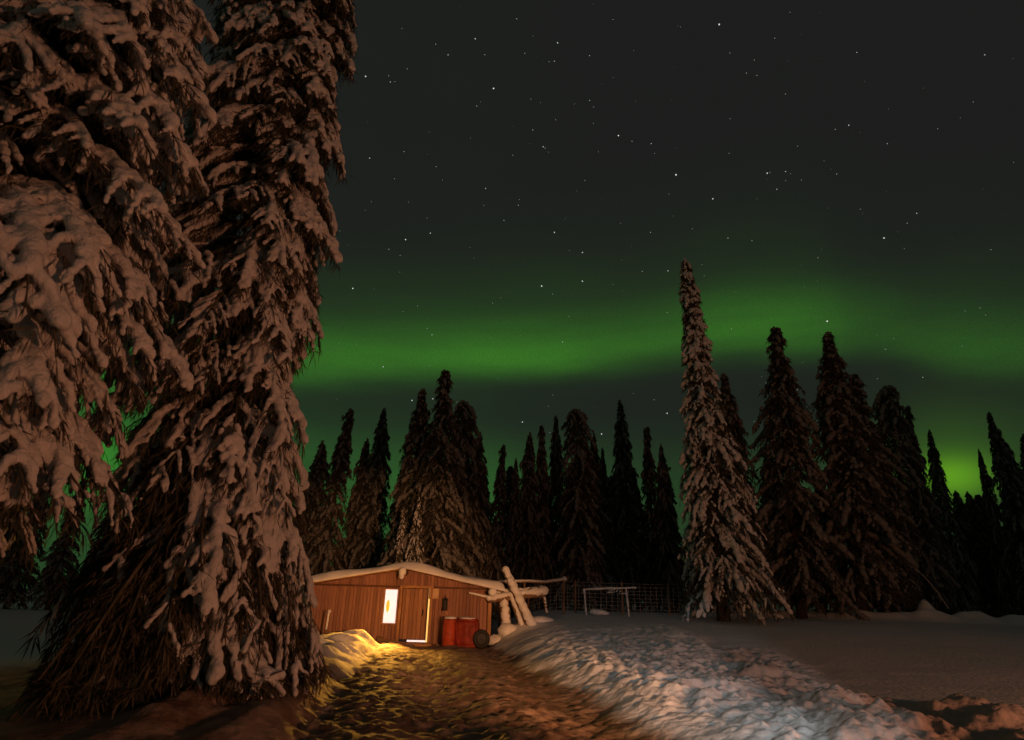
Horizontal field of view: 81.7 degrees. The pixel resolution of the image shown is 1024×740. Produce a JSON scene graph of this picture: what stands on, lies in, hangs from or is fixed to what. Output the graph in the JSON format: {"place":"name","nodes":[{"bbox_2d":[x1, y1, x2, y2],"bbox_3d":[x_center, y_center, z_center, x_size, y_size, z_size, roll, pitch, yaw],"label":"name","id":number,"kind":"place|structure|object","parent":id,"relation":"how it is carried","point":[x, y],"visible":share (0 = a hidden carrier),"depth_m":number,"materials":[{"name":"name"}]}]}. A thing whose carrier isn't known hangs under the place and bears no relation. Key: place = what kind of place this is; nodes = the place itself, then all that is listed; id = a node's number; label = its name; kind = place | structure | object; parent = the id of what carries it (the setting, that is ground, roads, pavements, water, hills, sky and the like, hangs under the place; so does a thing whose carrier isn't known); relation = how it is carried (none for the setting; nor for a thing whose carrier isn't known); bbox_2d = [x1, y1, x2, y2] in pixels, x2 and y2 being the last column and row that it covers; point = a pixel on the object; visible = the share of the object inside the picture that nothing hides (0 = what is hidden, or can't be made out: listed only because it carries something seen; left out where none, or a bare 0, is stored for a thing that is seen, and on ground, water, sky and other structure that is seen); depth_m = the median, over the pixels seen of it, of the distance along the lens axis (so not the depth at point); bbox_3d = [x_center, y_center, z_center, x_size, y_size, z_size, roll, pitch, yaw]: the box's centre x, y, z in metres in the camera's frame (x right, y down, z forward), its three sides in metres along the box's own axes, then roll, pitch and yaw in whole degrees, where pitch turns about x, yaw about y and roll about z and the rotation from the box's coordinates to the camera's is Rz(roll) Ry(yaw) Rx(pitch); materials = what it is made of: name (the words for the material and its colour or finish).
{"place":"outdoors","nodes":[
{"label":"outdoors","id":0,"kind":"place"},
{"bbox_2d":[0,589,1023,739],"bbox_3d":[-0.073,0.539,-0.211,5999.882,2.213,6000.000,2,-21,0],"label":"ground","id":1,"kind":"structure","parent":0,"point":[926,670],"depth_m":10.65,"materials":[{"name":"white snow"}]},
{"bbox_2d":[0,508,14,600],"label":"spruce tree","id":2,"kind":"object","parent":1,"relation":"on","point":[7,535],"visible":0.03,"depth_m":41.43,"materials":[{"name":"green plant"}]},
{"bbox_2d":[0,493,48,609],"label":"spruce tree","id":3,"kind":"object","parent":1,"relation":"on","point":[11,586],"visible":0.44,"depth_m":39.70,"materials":[{"name":"green plant"}]},
{"bbox_2d":[22,478,87,609],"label":"spruce tree","id":4,"kind":"object","parent":1,"relation":"on","point":[52,574],"visible":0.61,"depth_m":40.03,"materials":[{"name":"green plant"}]},
{"bbox_2d":[82,487,122,590],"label":"spruce tree","id":5,"kind":"object","parent":1,"relation":"on","point":[98,532],"visible":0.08,"depth_m":43.14,"materials":[{"name":"green plant"}]},
{"bbox_2d":[0,0,220,573],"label":"spruce tree","id":6,"kind":"object","parent":1,"relation":"on","point":[93,145],"visible":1,"depth_m":7.23,"materials":[{"name":"white plant"}]},
{"bbox_2d":[0,0,358,725],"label":"spruce tree","id":7,"kind":"object","parent":1,"relation":"on","point":[204,582],"visible":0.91,"depth_m":9.50,"materials":[{"name":"green plant"}]},
{"bbox_2d":[295,440,331,574],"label":"spruce tree","id":8,"kind":"object","parent":1,"relation":"on","point":[318,473],"visible":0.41,"depth_m":36.05,"materials":[{"name":"green plant"}]},
{"bbox_2d":[324,609,330,633],"bbox_3d":[-6.553,9.126,20.948,0.158,1.214,0.139,11,-23,-24],"label":"post","id":9,"kind":"object","parent":1,"relation":"on","point":[327,620],"visible":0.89,"depth_m":20.98,"materials":[{"name":"brown wood"}]},
{"bbox_2d":[305,408,354,575],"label":"spruce tree","id":10,"kind":"object","parent":1,"relation":"on","point":[331,514],"visible":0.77,"depth_m":35.33,"materials":[{"name":"green plant"}]},
{"bbox_2d":[334,438,371,569],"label":"spruce tree","id":11,"kind":"object","parent":1,"relation":"on","point":[357,492],"visible":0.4,"depth_m":36.65,"materials":[{"name":"green plant"}]},
{"bbox_2d":[344,486,388,564],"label":"spruce tree","id":12,"kind":"object","parent":1,"relation":"on","point":[383,535],"visible":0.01,"depth_m":44.35,"materials":[{"name":"green plant"}]},
{"bbox_2d":[342,407,391,568],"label":"spruce tree","id":13,"kind":"object","parent":1,"relation":"on","point":[376,476],"visible":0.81,"depth_m":36.00,"materials":[{"name":"green plant"}]},
{"bbox_2d":[384,469,408,561],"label":"spruce tree","id":14,"kind":"object","parent":1,"relation":"on","point":[392,508],"visible":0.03,"depth_m":47.18,"materials":[{"name":"green plant"}]},
{"bbox_2d":[394,510,405,562],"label":"spruce tree","id":15,"kind":"object","parent":1,"relation":"on","point":[399,537],"visible":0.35,"depth_m":27.88,"materials":[{"name":"green plant"}]},
{"bbox_2d":[303,561,505,646],"bbox_3d":[-4.373,9.815,24.637,8.190,3.252,6.926,2,-21,0],"label":"cabin","id":16,"kind":"object","parent":1,"relation":"on","point":[379,605],"visible":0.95,"depth_m":22.23,"materials":[{"name":"red wood"}]},
{"bbox_2d":[381,588,399,623],"bbox_3d":[-4.569,8.875,22.250,0.570,1.250,0.120,2,-21,0],"label":"window","id":17,"kind":"structure","parent":16,"relation":"in","point":[389,609],"depth_m":22.26,"materials":[{"name":"white glass"}]},
{"bbox_2d":[399,588,427,639],"bbox_3d":[-3.680,9.123,22.151,0.930,1.760,0.119,2,-21,0],"label":"door","id":18,"kind":"structure","parent":16,"relation":"in","point":[414,601],"depth_m":22.15,"materials":[{"name":"brown wood"}]},
{"bbox_2d":[429,589,439,598],"bbox_3d":[-2.942,8.444,22.397,0.390,0.420,0.048,2,-21,0],"label":"notice board","id":19,"kind":"object","parent":16,"relation":"attached to","point":[435,593],"visible":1,"depth_m":22.39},
{"bbox_2d":[442,595,447,610],"bbox_3d":[-2.509,8.728,22.204,0.237,0.551,0.237,2,-21,0],"label":"lantern","id":20,"kind":"object","parent":16,"relation":"hanging from","point":[444,603],"visible":1,"depth_m":22.12,"materials":[{"name":"metal"}]},
{"bbox_2d":[376,388,434,566],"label":"spruce tree","id":21,"kind":"object","parent":1,"relation":"on","point":[414,439],"visible":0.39,"depth_m":30.68,"materials":[{"name":"green plant"}]},
{"bbox_2d":[403,497,423,588],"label":"spruce tree","id":22,"kind":"object","parent":1,"relation":"on","point":[414,556],"visible":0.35,"depth_m":27.42,"materials":[{"name":"green plant"}]},
{"bbox_2d":[394,369,473,624],"bbox_3d":[-3.719,6.340,29.716,4.756,13.658,4.204,2,-21,0],"label":"spruce tree","id":23,"kind":"object","parent":1,"relation":"on","point":[439,443],"visible":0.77,"depth_m":29.40,"materials":[{"name":"green plant"}]},
{"bbox_2d":[442,616,456,645],"bbox_3d":[-2.225,9.319,21.085,0.510,1.034,0.510,2,-21,0],"label":"barrel","id":24,"kind":"object","parent":1,"relation":"on","point":[449,628],"visible":0.91,"depth_m":20.91,"materials":[{"name":"red plastic"}]},
{"bbox_2d":[437,400,487,576],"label":"spruce tree","id":25,"kind":"object","parent":1,"relation":"on","point":[469,443],"visible":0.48,"depth_m":35.53,"materials":[{"name":"green plant"}]},
{"bbox_2d":[455,617,489,648],"bbox_3d":[-1.427,9.378,21.170,1.291,1.015,0.886,2,-21,0],"label":"barrel","id":26,"kind":"object","parent":1,"relation":"on","point":[469,633],"visible":0.94,"depth_m":20.84,"materials":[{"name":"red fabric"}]},
{"bbox_2d":[459,431,496,620],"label":"spruce tree","id":27,"kind":"object","parent":1,"relation":"on","point":[482,498],"visible":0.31,"depth_m":35.91,"materials":[{"name":"green plant"}]},
{"bbox_2d":[480,473,495,619],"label":"spruce tree","id":28,"kind":"object","parent":1,"relation":"on","point":[488,516],"visible":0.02,"depth_m":45.66,"materials":[{"name":"green plant"}]},
{"bbox_2d":[484,444,508,622],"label":"spruce tree","id":29,"kind":"object","parent":1,"relation":"on","point":[498,504],"visible":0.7,"depth_m":36.76,"materials":[{"name":"green plant"}]},
{"bbox_2d":[492,466,529,613],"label":"spruce tree","id":30,"kind":"object","parent":1,"relation":"on","point":[509,473],"visible":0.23,"depth_m":45.80,"materials":[{"name":"green plant"}]},
{"bbox_2d":[502,458,524,617],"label":"spruce tree","id":31,"kind":"object","parent":1,"relation":"on","point":[513,516],"visible":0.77,"depth_m":37.69,"materials":[{"name":"green plant"}]},
{"bbox_2d":[486,566,553,645],"bbox_3d":[0.303,8.809,22.096,2.549,2.838,1.082,4,-21,-5],"label":"log rack","id":32,"kind":"object","parent":1,"relation":"on","point":[514,595],"visible":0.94,"depth_m":22.00,"materials":[{"name":"brown wood"}]},
{"bbox_2d":[511,432,547,611],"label":"spruce tree","id":33,"kind":"object","parent":1,"relation":"on","point":[527,499],"visible":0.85,"depth_m":37.66,"materials":[{"name":"green plant"}]},
{"bbox_2d":[498,576,566,626],"bbox_3d":[0.836,9.869,24.284,2.879,2.742,0.329,3,-21,-5],"label":"rail fence","id":34,"kind":"object","parent":1,"relation":"on","point":[563,579],"visible":0.58,"depth_m":24.55,"materials":[{"name":"brown wood"}]},
{"bbox_2d":[529,425,556,609],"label":"spruce tree","id":35,"kind":"object","parent":1,"relation":"on","point":[541,472],"visible":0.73,"depth_m":38.16,"materials":[{"name":"green plant"}]},
{"bbox_2d":[536,415,572,609],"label":"spruce tree","id":36,"kind":"object","parent":1,"relation":"on","point":[556,491],"visible":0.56,"depth_m":40.48,"materials":[{"name":"green plant"}]},
{"bbox_2d":[547,408,611,611],"bbox_3d":[4.010,8.614,37.542,4.212,12.925,4.196,9,-23,-20],"label":"spruce tree","id":37,"kind":"object","parent":1,"relation":"on","point":[577,560],"visible":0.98,"depth_m":36.68,"materials":[{"name":"green plant"}]},
{"bbox_2d":[583,435,616,610],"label":"spruce tree","id":38,"kind":"object","parent":1,"relation":"on","point":[596,457],"visible":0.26,"depth_m":37.34,"materials":[{"name":"green plant"}]},
{"bbox_2d":[583,587,635,616],"bbox_3d":[4.168,9.877,25.159,2.306,1.306,0.130,2,-21,0],"label":"gate frame","id":39,"kind":"object","parent":1,"relation":"on","point":[612,588],"visible":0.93,"depth_m":25.30,"materials":[{"name":"grey wood"}]},
{"bbox_2d":[600,448,621,610],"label":"spruce tree","id":40,"kind":"object","parent":1,"relation":"on","point":[604,478],"visible":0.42,"depth_m":38.64,"materials":[{"name":"green plant"}]},
{"bbox_2d":[601,475,635,609],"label":"spruce tree","id":41,"kind":"object","parent":1,"relation":"on","point":[611,486],"visible":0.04,"depth_m":46.36,"materials":[{"name":"green plant"}]},
{"bbox_2d":[608,400,657,611],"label":"spruce tree","id":42,"kind":"object","parent":1,"relation":"on","point":[624,500],"visible":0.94,"depth_m":39.82,"materials":[{"name":"green plant"}]},
{"bbox_2d":[617,468,660,609],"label":"spruce tree","id":43,"kind":"object","parent":1,"relation":"on","point":[640,505],"visible":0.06,"depth_m":46.34,"materials":[{"name":"green plant"}]},
{"bbox_2d":[527,580,764,617],"bbox_3d":[5.958,10.470,26.420,10.551,1.914,0.091,2,-21,0],"label":"wire fence","id":44,"kind":"object","parent":1,"relation":"on","point":[669,610],"visible":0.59,"depth_m":26.49,"materials":[{"name":"grey metal"}]},
{"bbox_2d":[634,426,678,612],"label":"spruce tree","id":45,"kind":"object","parent":1,"relation":"on","point":[649,474],"visible":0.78,"depth_m":39.73,"materials":[{"name":"green plant"}]},
{"bbox_2d":[649,462,690,610],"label":"spruce tree","id":46,"kind":"object","parent":1,"relation":"on","point":[680,536],"visible":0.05,"depth_m":44.06,"materials":[{"name":"green plant"}]},
{"bbox_2d":[652,443,688,612],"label":"spruce tree","id":47,"kind":"object","parent":1,"relation":"on","point":[667,545],"visible":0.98,"depth_m":38.41,"materials":[{"name":"green plant"}]},
{"bbox_2d":[680,499,730,611],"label":"spruce tree","id":48,"kind":"object","parent":1,"relation":"on","point":[691,568],"depth_m":41.78,"materials":[{"name":"green plant"}]},
{"bbox_2d":[704,499,759,611],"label":"spruce tree","id":49,"kind":"object","parent":1,"relation":"on","point":[736,599],"visible":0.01,"depth_m":41.18,"materials":[{"name":"green plant"}]},
{"bbox_2d":[676,258,800,624],"bbox_3d":[9.187,2.561,26.499,4.728,17.407,4.379,2,-21,0],"label":"spruce tree","id":50,"kind":"object","parent":1,"relation":"on","point":[723,556],"visible":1,"depth_m":24.75,"materials":[{"name":"white plant"}]},
{"bbox_2d":[711,373,782,613],"bbox_3d":[11.230,5.890,30.135,3.586,12.263,3.451,-8,-23,23],"label":"spruce tree","id":51,"kind":"object","parent":1,"relation":"on","point":[733,419],"visible":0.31,"depth_m":30.59,"materials":[{"name":"green plant"}]},
{"bbox_2d":[759,455,812,610],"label":"spruce tree","id":52,"kind":"object","parent":1,"relation":"on","point":[788,546],"visible":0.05,"depth_m":41.52,"materials":[{"name":"green plant"}]},
{"bbox_2d":[783,494,829,611],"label":"spruce tree","id":53,"kind":"object","parent":1,"relation":"on","point":[812,604],"visible":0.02,"depth_m":41.83,"materials":[{"name":"green plant"}]},
{"bbox_2d":[749,326,869,620],"bbox_3d":[13.544,4.631,28.930,5.217,14.981,4.611,-2,-22,17],"label":"spruce tree","id":54,"kind":"object","parent":1,"relation":"on","point":[788,451],"visible":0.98,"depth_m":27.79,"materials":[{"name":"green plant"}]},
{"bbox_2d":[813,487,855,611],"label":"spruce tree","id":55,"kind":"object","parent":1,"relation":"on","point":[828,564],"visible":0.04,"depth_m":41.31,"materials":[{"name":"green plant"}]},
{"bbox_2d":[809,331,919,617],"bbox_3d":[16.733,4.823,29.773,4.860,15.101,4.593,-4,-22,15],"label":"spruce tree","id":56,"kind":"object","parent":1,"relation":"on","point":[838,417],"visible":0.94,"depth_m":28.70,"materials":[{"name":"green plant"}]},
{"bbox_2d":[830,374,936,611],"bbox_3d":[19.008,6.507,31.441,5.326,13.596,4.708,3,-21,3],"label":"spruce tree","id":57,"kind":"object","parent":1,"relation":"on","point":[910,588],"visible":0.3,"depth_m":30.55,"materials":[{"name":"green plant"}]},
{"bbox_2d":[873,480,949,613],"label":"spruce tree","id":58,"kind":"object","parent":1,"relation":"on","point":[907,574],"depth_m":41.06,"materials":[{"name":"green plant"}]},
{"bbox_2d":[872,385,964,614],"bbox_3d":[23.172,7.562,35.031,4.300,14.074,4.317,6,-21,-4],"label":"spruce tree","id":59,"kind":"object","parent":1,"relation":"on","point":[894,425],"visible":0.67,"depth_m":34.13,"materials":[{"name":"green plant"}]},
{"bbox_2d":[910,566,948,608],"bbox_3d":[18.636,9.697,26.463,1.384,1.781,0.058,2,-21,0],"label":"bent twig","id":60,"kind":"object","parent":1,"relation":"on","point":[933,587],"visible":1,"depth_m":26.43,"materials":[{"name":"brown wood"}]},
{"bbox_2d":[905,405,959,614],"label":"spruce tree","id":61,"kind":"object","parent":1,"relation":"on","point":[944,551],"visible":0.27,"depth_m":35.25,"materials":[{"name":"green plant"}]},
{"bbox_2d":[927,429,983,613],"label":"spruce tree","id":62,"kind":"object","parent":1,"relation":"on","point":[948,524],"visible":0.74,"depth_m":39.67,"materials":[{"name":"green plant"}]},
{"bbox_2d":[951,490,1006,617],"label":"spruce tree","id":63,"kind":"object","parent":1,"relation":"on","point":[988,592],"visible":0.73,"depth_m":42.42,"materials":[{"name":"green plant"}]},
{"bbox_2d":[974,494,1022,616],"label":"spruce tree","id":64,"kind":"object","parent":1,"relation":"on","point":[978,499],"visible":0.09,"depth_m":46.08,"materials":[{"name":"green plant"}]},
{"bbox_2d":[978,449,1023,617],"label":"spruce tree","id":65,"kind":"object","parent":1,"relation":"on","point":[1007,588],"visible":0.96,"depth_m":39.55,"materials":[{"name":"green plant"}]},
{"bbox_2d":[987,411,1023,614],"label":"spruce tree","id":66,"kind":"object","parent":1,"relation":"on","point":[1009,481],"visible":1,"depth_m":39.65,"materials":[{"name":"green plant"}]},
{"bbox_2d":[998,490,1022,614],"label":"spruce tree","id":67,"kind":"object","parent":1,"relation":"on","point":[1009,530],"depth_m":44.69,"materials":[{"name":"green plant"}]},
{"bbox_2d":[999,442,1023,613],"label":"spruce tree","id":68,"kind":"object","parent":1,"relation":"on","point":[1017,468],"visible":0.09,"depth_m":41.25,"materials":[{"name":"green plant"}]},
{"bbox_2d":[1019,433,1023,471],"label":"spruce tree","id":69,"kind":"object","parent":1,"relation":"on","point":[1022,452],"visible":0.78,"depth_m":42.15,"materials":[{"name":"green plant"}]},
{"bbox_2d":[6,0,1023,613],"label":"sky","id":70,"kind":"structure","parent":0,"point":[721,108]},
{"bbox_2d":[352,3,916,433],"bbox_3d":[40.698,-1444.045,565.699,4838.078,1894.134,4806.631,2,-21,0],"label":"stars","id":71,"kind":"object","parent":70,"relation":"in","point":[675,174],"visible":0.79,"depth_m":2205.63,"materials":[{"name":"white"}]},
{"bbox_2d":[589,609,608,615],"bbox_3d":[3.647,10.133,24.752,0.854,0.251,0.518,2,-21,0],"label":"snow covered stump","id":72,"kind":"object","parent":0,"point":[598,612],"visible":1,"depth_m":24.58,"materials":[{"name":"white snow"}]}
]}

